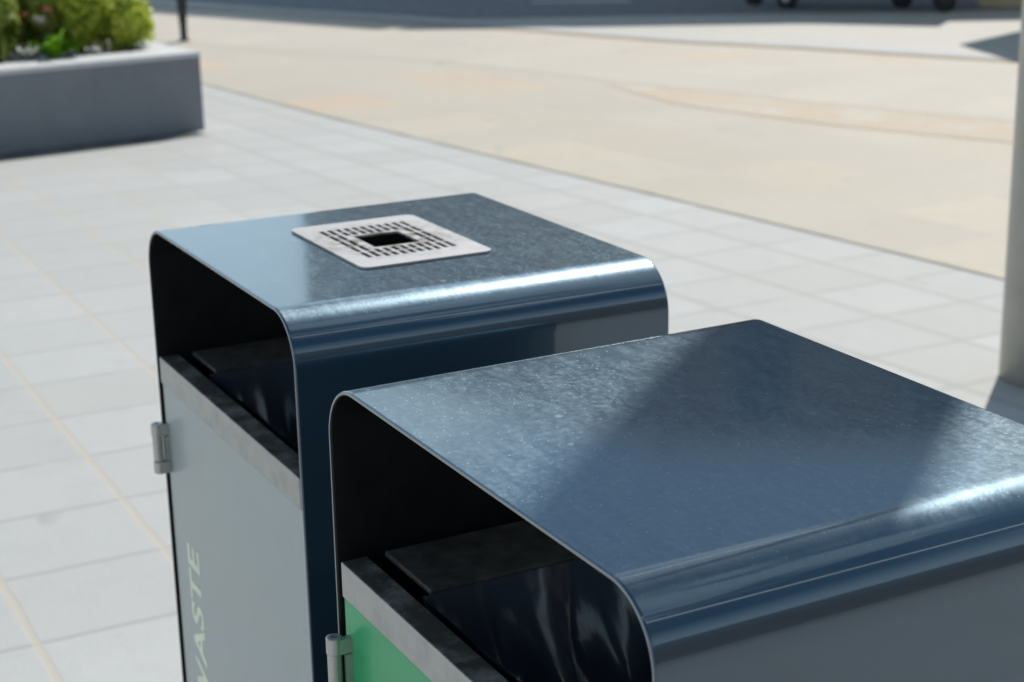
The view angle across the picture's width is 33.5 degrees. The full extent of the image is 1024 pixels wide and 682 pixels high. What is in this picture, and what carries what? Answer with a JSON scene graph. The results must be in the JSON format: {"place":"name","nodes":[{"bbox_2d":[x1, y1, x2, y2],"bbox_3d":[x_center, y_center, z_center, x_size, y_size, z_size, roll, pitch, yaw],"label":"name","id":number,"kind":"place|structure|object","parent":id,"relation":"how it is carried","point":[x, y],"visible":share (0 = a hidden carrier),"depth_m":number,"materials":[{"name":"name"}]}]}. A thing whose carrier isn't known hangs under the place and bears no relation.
{"place":"outdoors","nodes":[
{"label":"outdoors","id":0,"kind":"place"},
{"bbox_2d":[0,83,1023,681],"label":"pavement","id":1,"kind":"structure","parent":0,"point":[86,579],"depth_m":6.26,"materials":[{"name":"grey stone"}]},
{"bbox_2d":[0,131,203,160],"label":"dirt strip","id":2,"kind":"object","parent":1,"relation":"on","point":[84,147],"visible":1,"depth_m":9.72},
{"bbox_2d":[0,40,204,153],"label":"planter","id":3,"kind":"object","parent":1,"relation":"on","point":[147,89],"visible":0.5,"depth_m":9.83,"materials":[{"name":"grey concrete"}]},
{"bbox_2d":[0,0,23,62],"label":"leafy shrub","id":4,"kind":"object","parent":3,"relation":"on","point":[10,35],"visible":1,"depth_m":9.81,"materials":[{"name":"green plant"}]},
{"bbox_2d":[10,0,74,53],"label":"leafy shrub","id":5,"kind":"object","parent":3,"relation":"on","point":[32,8],"visible":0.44,"depth_m":10.10,"materials":[{"name":"green plant"}]},
{"bbox_2d":[19,11,28,36],"bbox_3d":[-2.848,-1.856,9.974,0.064,0.150,0.051,-9,18,-26],"label":"flower","id":6,"kind":"object","parent":5,"relation":"attached to","point":[23,14],"visible":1,"depth_m":9.96,"materials":[{"name":"red plant"}]},
{"bbox_2d":[41,5,52,32],"bbox_3d":[-2.734,-1.898,10.046,0.089,0.166,0.084,3,17,15],"label":"flower","id":7,"kind":"object","parent":5,"relation":"attached to","point":[47,9],"visible":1,"depth_m":10.03,"materials":[{"name":"red plant"}]},
{"bbox_2d":[0,41,120,62],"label":"gravel","id":8,"kind":"structure","parent":3,"relation":"on","point":[94,50],"depth_m":10.37,"materials":[{"name":"grey gravel"}]},
{"bbox_2d":[26,29,83,58],"bbox_3d":[-2.654,-1.719,9.914,0.347,0.204,0.280,-9,18,-26],"label":"leafy plant","id":9,"kind":"object","parent":8,"relation":"on","point":[53,47],"visible":0.89,"depth_m":9.90,"materials":[{"name":"green plant"}]},
{"bbox_2d":[33,15,46,43],"bbox_3d":[-2.755,-1.819,9.952,0.080,0.169,0.098,1,16,8],"label":"flower","id":10,"kind":"object","parent":9,"relation":"attached to","point":[39,20],"visible":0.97,"depth_m":9.94,"materials":[{"name":"white plant"}]},
{"bbox_2d":[18,0,155,54],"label":"shrub","id":11,"kind":"object","parent":3,"relation":"on","point":[125,23],"visible":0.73,"depth_m":10.27,"materials":[{"name":"green plant"}]},
{"bbox_2d":[148,193,668,681],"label":"litter bin","id":12,"kind":"object","parent":1,"relation":"on","point":[276,337],"visible":0.48,"depth_m":2.22,"materials":[{"name":"blue metal"}]},
{"bbox_2d":[150,384,311,681],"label":"door","id":13,"kind":"structure","parent":12,"relation":"in","point":[240,539],"depth_m":2.34,"materials":[{"name":"silver metal"}]},
{"bbox_2d":[326,319,1023,681],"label":"litter bin","id":14,"kind":"object","parent":1,"relation":"on","point":[752,501],"visible":1,"depth_m":1.53,"materials":[{"name":"blue metal"}]},
{"bbox_2d":[326,599,431,681],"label":"door","id":15,"kind":"structure","parent":14,"relation":"in","point":[369,656],"depth_m":1.76,"materials":[{"name":"green metal"}]},
{"bbox_2d":[999,0,1023,388],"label":"steel column","id":16,"kind":"structure","parent":1,"relation":"on","point":[1011,365],"depth_m":5.12,"materials":[{"name":"grey metal"}]},
{"bbox_2d":[144,39,1014,278],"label":"square paving","id":17,"kind":"structure","parent":0,"point":[944,199],"depth_m":9.38,"materials":[{"name":"stone"}]},
{"bbox_2d":[201,82,1004,278],"bbox_3d":[-1.134,-1.422,10.694,0.120,0.001,20.119,-12,19,-32],"label":"kerb joint","id":18,"kind":"object","parent":17,"relation":"on","point":[641,190],"visible":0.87,"depth_m":8.06,"materials":[{"name":"grey concrete"}]},
{"bbox_2d":[609,84,1014,142],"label":"tactile paving","id":19,"kind":"structure","parent":17,"relation":"on","point":[855,117],"depth_m":10.28,"materials":[{"name":"beige stone"}]},
{"bbox_2d":[144,3,1018,121],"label":"square paving","id":20,"kind":"structure","parent":0,"point":[976,88],"depth_m":13.06,"materials":[{"name":"stone"}]},
{"bbox_2d":[176,0,189,41],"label":"dark post","id":21,"kind":"object","parent":20,"relation":"on","point":[182,10],"visible":1,"depth_m":14.90,"materials":[{"name":"metal"}]},
{"bbox_2d":[150,4,1017,61],"bbox_3d":[1.632,-2.476,14.092,26.237,0.001,0.309,12,21,37],"label":"kerb edge","id":22,"kind":"object","parent":20,"relation":"on","point":[613,36],"visible":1,"depth_m":14.51,"materials":[{"name":"grey concrete"}]},
{"bbox_2d":[156,0,1021,54],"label":"road","id":23,"kind":"structure","parent":0,"point":[994,31],"depth_m":15.17,"materials":[{"name":"grey asphalt"}]},
{"bbox_2d":[141,0,1018,59],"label":"kerb line","id":24,"kind":"object","parent":23,"relation":"on","point":[802,44],"visible":1,"depth_m":14.78,"materials":[{"name":"grey concrete"}]},
{"bbox_2d":[187,0,1021,17],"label":"road asphalt","id":25,"kind":"structure","parent":0,"point":[478,8],"depth_m":17.15,"materials":[{"name":"grey asphalt"}]},
{"bbox_2d":[530,0,630,2],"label":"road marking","id":26,"kind":"object","parent":25,"relation":"on","point":[568,1],"visible":1,"depth_m":17.81,"materials":[{"name":"white paint"}]},
{"bbox_2d":[745,0,955,12],"bbox_3d":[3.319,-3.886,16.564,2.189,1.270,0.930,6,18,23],"label":"car","id":27,"kind":"object","parent":25,"relation":"on","point":[944,6],"visible":1,"depth_m":16.48,"materials":[{"name":"black rubber"}]},
{"bbox_2d":[978,0,1021,6],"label":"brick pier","id":28,"kind":"structure","parent":25,"relation":"on","point":[1004,3],"depth_m":16.45,"materials":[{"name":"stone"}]}
]}

